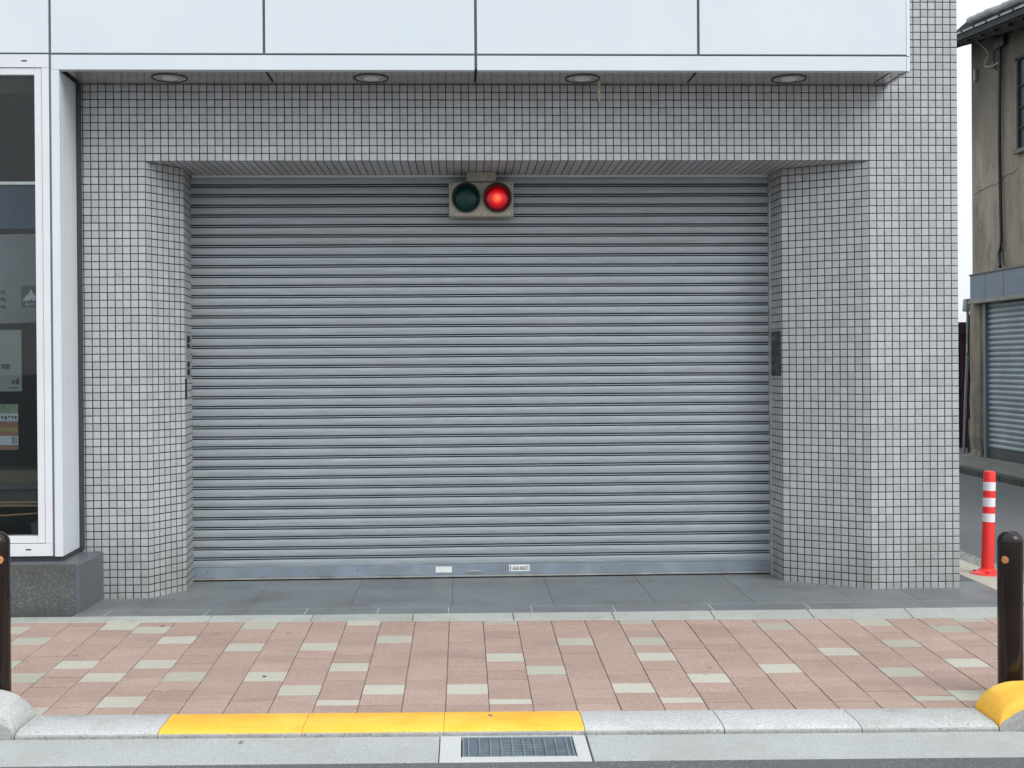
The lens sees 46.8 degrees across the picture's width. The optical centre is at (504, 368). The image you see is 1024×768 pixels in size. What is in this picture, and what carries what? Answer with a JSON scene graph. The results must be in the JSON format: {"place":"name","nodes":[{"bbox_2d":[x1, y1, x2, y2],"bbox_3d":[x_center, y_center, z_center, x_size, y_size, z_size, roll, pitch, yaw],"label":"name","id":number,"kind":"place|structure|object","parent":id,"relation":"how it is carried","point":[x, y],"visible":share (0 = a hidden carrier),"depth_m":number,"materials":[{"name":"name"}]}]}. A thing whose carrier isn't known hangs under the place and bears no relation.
{"place":"outdoors","nodes":[
{"label":"outdoors","id":0,"kind":"place"},
{"bbox_2d":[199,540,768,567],"bbox_3d":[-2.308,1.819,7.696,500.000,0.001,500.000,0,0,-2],"label":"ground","id":1,"kind":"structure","parent":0,"point":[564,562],"depth_m":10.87,"materials":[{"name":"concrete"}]},
{"bbox_2d":[0,690,34,739],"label":"kerb","id":2,"kind":"structure","parent":1,"relation":"on","point":[16,713],"depth_m":5.13,"materials":[{"name":"concrete"}]},
{"bbox_2d":[0,0,959,616],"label":"tiled building","id":3,"kind":"structure","parent":1,"relation":"on","point":[396,372],"depth_m":7.91,"materials":[{"name":"tile"}]},
{"bbox_2d":[0,54,53,556],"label":"shop window","id":4,"kind":"structure","parent":3,"relation":"in","point":[26,397],"depth_m":7.30,"materials":[{"name":"white metal"}]},
{"bbox_2d":[151,73,187,82],"bbox_3d":[-2.127,-1.841,7.523,0.226,0.010,0.226,0,0,-2],"label":"downlight","id":5,"kind":"object","parent":3,"relation":"attached to","point":[169,78],"visible":1,"depth_m":7.51,"materials":[{"name":"white plastic"}]},
{"bbox_2d":[185,332,189,398],"bbox_3d":[-2.162,-0.017,8.095,0.012,0.455,0.201,0,0,-6],"label":"sensor plate","id":6,"kind":"object","parent":3,"relation":"attached to","point":[187,336],"visible":1,"depth_m":8.07,"materials":[{"name":"metal"}]},
{"bbox_2d":[354,74,388,82],"bbox_3d":[-0.851,-1.850,7.569,0.226,0.010,0.226,0,0,-2],"label":"downlight","id":7,"kind":"object","parent":3,"relation":"attached to","point":[371,78],"visible":1,"depth_m":7.56,"materials":[{"name":"white plastic"}]},
{"bbox_2d":[449,172,513,217],"bbox_3d":[-0.161,-1.205,8.213,0.448,0.306,0.187,0,0,-2],"label":"signal lamp","id":8,"kind":"object","parent":3,"relation":"attached to","point":[481,195],"visible":1,"depth_m":8.20,"materials":[{"name":"beige metal"}]},
{"bbox_2d":[565,74,599,82],"bbox_3d":[0.502,-1.860,7.618,0.226,0.010,0.226,0,0,-2],"label":"downlight","id":9,"kind":"object","parent":3,"relation":"attached to","point":[583,78],"visible":1,"depth_m":7.61,"materials":[{"name":"white plastic"}]},
{"bbox_2d":[597,82,599,100],"bbox_3d":[0.616,-1.806,7.727,0.019,0.123,0.019,0,0,-2],"label":"drip pipe","id":10,"kind":"object","parent":3,"relation":"hanging from","point":[598,84],"visible":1,"depth_m":7.72,"materials":[{"name":"beige plastic"}]},
{"bbox_2d":[771,331,780,375],"bbox_3d":[1.901,-0.102,8.292,0.006,0.312,0.200,0,0,-5],"label":"control plate","id":11,"kind":"object","parent":3,"relation":"attached to","point":[775,353],"visible":1,"depth_m":8.28,"materials":[{"name":"grey metal"}]},
{"bbox_2d":[771,74,806,83],"bbox_3d":[1.841,-1.870,7.666,0.226,0.010,0.226,0,0,-2],"label":"downlight","id":12,"kind":"object","parent":3,"relation":"attached to","point":[789,79],"visible":1,"depth_m":7.66,"materials":[{"name":"white plastic"}]},
{"bbox_2d":[15,708,998,755],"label":"lowered kerb","id":13,"kind":"structure","parent":1,"relation":"on","point":[273,725],"depth_m":5.18,"materials":[{"name":"concrete"}]},
{"bbox_2d":[0,731,1023,766],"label":"gutter","id":14,"kind":"object","parent":1,"relation":"on","point":[344,750],"visible":0.91,"depth_m":4.94,"materials":[{"name":"concrete"}]},
{"bbox_2d":[439,735,591,762],"bbox_3d":[0.042,1.649,4.953,0.622,0.136,0.299,0,0,-2],"label":"drain collar","id":15,"kind":"object","parent":14,"relation":"in","point":[450,749],"visible":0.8,"depth_m":4.86,"materials":[{"name":"concrete"}]},
{"bbox_2d":[462,737,575,756],"bbox_3d":[0.057,1.607,4.979,0.467,0.046,0.231,0,0,-2],"label":"drain grate","id":16,"kind":"object","parent":15,"relation":"in","point":[509,746],"visible":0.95,"depth_m":4.99,"materials":[{"name":"grey metal"}]},
{"bbox_2d":[11,607,1023,622],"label":"pavement edging","id":17,"kind":"object","parent":1,"relation":"on","point":[916,613],"visible":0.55,"depth_m":7.10,"materials":[{"name":"concrete"}]},
{"bbox_2d":[959,465,1023,486],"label":"kerb","id":18,"kind":"structure","parent":1,"relation":"on","point":[1005,478],"depth_m":15.27,"materials":[{"name":"grey concrete"}]},
{"bbox_2d":[975,681,1023,731],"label":"kerb","id":19,"kind":"structure","parent":1,"relation":"on","point":[1001,705],"depth_m":5.26,"materials":[{"name":"yellow paint"}]},
{"bbox_2d":[11,618,997,717],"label":"pavement","id":20,"kind":"structure","parent":0,"point":[922,675],"depth_m":6.08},
{"bbox_2d":[0,531,11,691],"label":"bollard","id":21,"kind":"object","parent":20,"relation":"on","point":[5,629],"visible":0.91,"depth_m":5.38,"materials":[{"name":"brown metal"}]},
{"bbox_2d":[997,530,1023,683],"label":"bollard","id":22,"kind":"object","parent":20,"relation":"on","point":[1010,637],"visible":0.95,"depth_m":5.53,"materials":[{"name":"brown metal"}]},
{"bbox_2d":[0,757,1023,767],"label":"road","id":23,"kind":"structure","parent":0,"point":[1017,762],"depth_m":4.77,"materials":[{"name":"grey asphalt"}]},
{"bbox_2d":[73,574,1023,616],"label":"porch floor","id":24,"kind":"structure","parent":0,"point":[718,592],"depth_m":7.66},
{"bbox_2d":[72,600,963,616],"bbox_3d":[0.334,1.478,7.286,5.856,0.022,0.205,0,0,-2],"label":"porch grout","id":25,"kind":"object","parent":24,"relation":"on","point":[578,605],"visible":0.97,"depth_m":7.33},
{"bbox_2d":[959,448,969,456],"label":"alley ground","id":26,"kind":"structure","parent":0,"point":[962,453],"depth_m":19.01,"materials":[{"name":"concrete"}]},
{"bbox_2d":[958,322,969,447],"bbox_3d":[7.537,0.296,20.247,2.000,2.160,0.070,0,0,-2],"label":"maroon fence","id":27,"kind":"object","parent":26,"relation":"on","point":[961,344],"visible":0.06,"depth_m":20.27,"materials":[{"name":"metal"}]},
{"bbox_2d":[967,419,970,451],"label":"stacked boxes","id":28,"kind":"object","parent":26,"relation":"on","point":[968,445],"visible":0.23,"depth_m":19.22,"materials":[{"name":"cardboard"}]},
{"bbox_2d":[957,0,1023,463],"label":"old house","id":29,"kind":"structure","parent":26,"relation":"on","point":[997,364],"depth_m":17.21,"materials":[{"name":"concrete"}]},
{"bbox_2d":[973,69,977,81],"bbox_3d":[7.112,-4.421,17.887,0.049,0.180,0.060,0,0,-2],"label":"insulator","id":30,"kind":"object","parent":29,"relation":"attached to","point":[975,75],"visible":1,"depth_m":17.86,"materials":[{"name":"grey plastic"}]},
{"bbox_2d":[976,41,998,67],"bbox_3d":[7.047,-4.764,17.506,0.129,0.751,1.052,0,0,-12],"label":"cable","id":31,"kind":"object","parent":29,"relation":"attached to","point":[978,42],"visible":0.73,"depth_m":17.36,"materials":[{"name":"grey plastic"}]},
{"bbox_2d":[997,37,1002,267],"bbox_3d":[7.111,-3.099,17.000,0.072,3.334,0.210,0,0,18],"label":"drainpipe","id":32,"kind":"object","parent":29,"relation":"attached to","point":[999,154],"visible":1,"depth_m":17.02,"materials":[{"name":"black metal"}]},
{"bbox_2d":[994,35,1006,49],"bbox_3d":[7.131,-4.678,17.026,0.069,0.140,0.300,0,0,-2],"label":"junction box","id":33,"kind":"object","parent":29,"relation":"attached to","point":[1002,42],"visible":1,"depth_m":16.95,"materials":[{"name":"grey plastic"}]},
{"bbox_2d":[993,50,997,70],"bbox_3d":[7.112,-4.507,17.168,0.020,0.415,0.119,0,0,-2],"label":"cable","id":34,"kind":"object","parent":33,"relation":"attached to","point":[994,60],"visible":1,"depth_m":17.20,"materials":[{"name":"black plastic"}]},
{"bbox_2d":[1001,242,1004,264],"bbox_3d":[7.120,-1.661,16.927,0.029,0.402,0.223,0,0,12],"label":"cable","id":35,"kind":"object","parent":29,"relation":"attached to","point":[1002,254],"visible":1,"depth_m":16.92,"materials":[{"name":"black plastic"}]},
{"bbox_2d":[1013,54,1023,154],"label":"window","id":36,"kind":"structure","parent":29,"relation":"in","point":[1019,61],"depth_m":16.48,"materials":[{"name":"grey glass"}]},
{"bbox_2d":[962,299,971,451],"bbox_3d":[7.516,0.122,19.250,0.158,2.494,0.140,0,0,-2],"label":"meter pole","id":37,"kind":"object","parent":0,"point":[966,307],"visible":0.82,"depth_m":19.23,"materials":[{"name":"grey metal"}]},
{"bbox_2d":[956,0,1007,321],"label":"sky","id":38,"kind":"structure","parent":0,"point":[965,8],"materials":[{"name":"white"}]},
{"bbox_2d":[959,473,1023,573],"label":"side street","id":39,"kind":"structure","parent":0,"point":[1009,508],"depth_m":12.12,"materials":[{"name":"grey asphalt"}]},
{"bbox_2d":[960,551,1023,583],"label":"side gutter","id":40,"kind":"object","parent":39,"relation":"on","point":[970,558],"depth_m":9.19,"materials":[{"name":"grey concrete"}]},
{"bbox_2d":[959,456,1023,477],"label":"walk","id":41,"kind":"structure","parent":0,"point":[1002,467],"depth_m":16.60,"materials":[{"name":"concrete"}]},
{"bbox_2d":[960,559,1023,601],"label":"side walk","id":42,"kind":"structure","parent":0,"point":[966,568],"depth_m":8.35,"materials":[{"name":"beige concrete"}]},
{"bbox_2d":[970,471,996,576],"bbox_3d":[3.452,1.106,8.476,0.236,0.740,0.236,0,0,-2],"label":"marker post","id":43,"kind":"object","parent":42,"relation":"on","point":[986,568],"visible":0.94,"depth_m":8.44,"materials":[{"name":"red plastic"}]}
]}

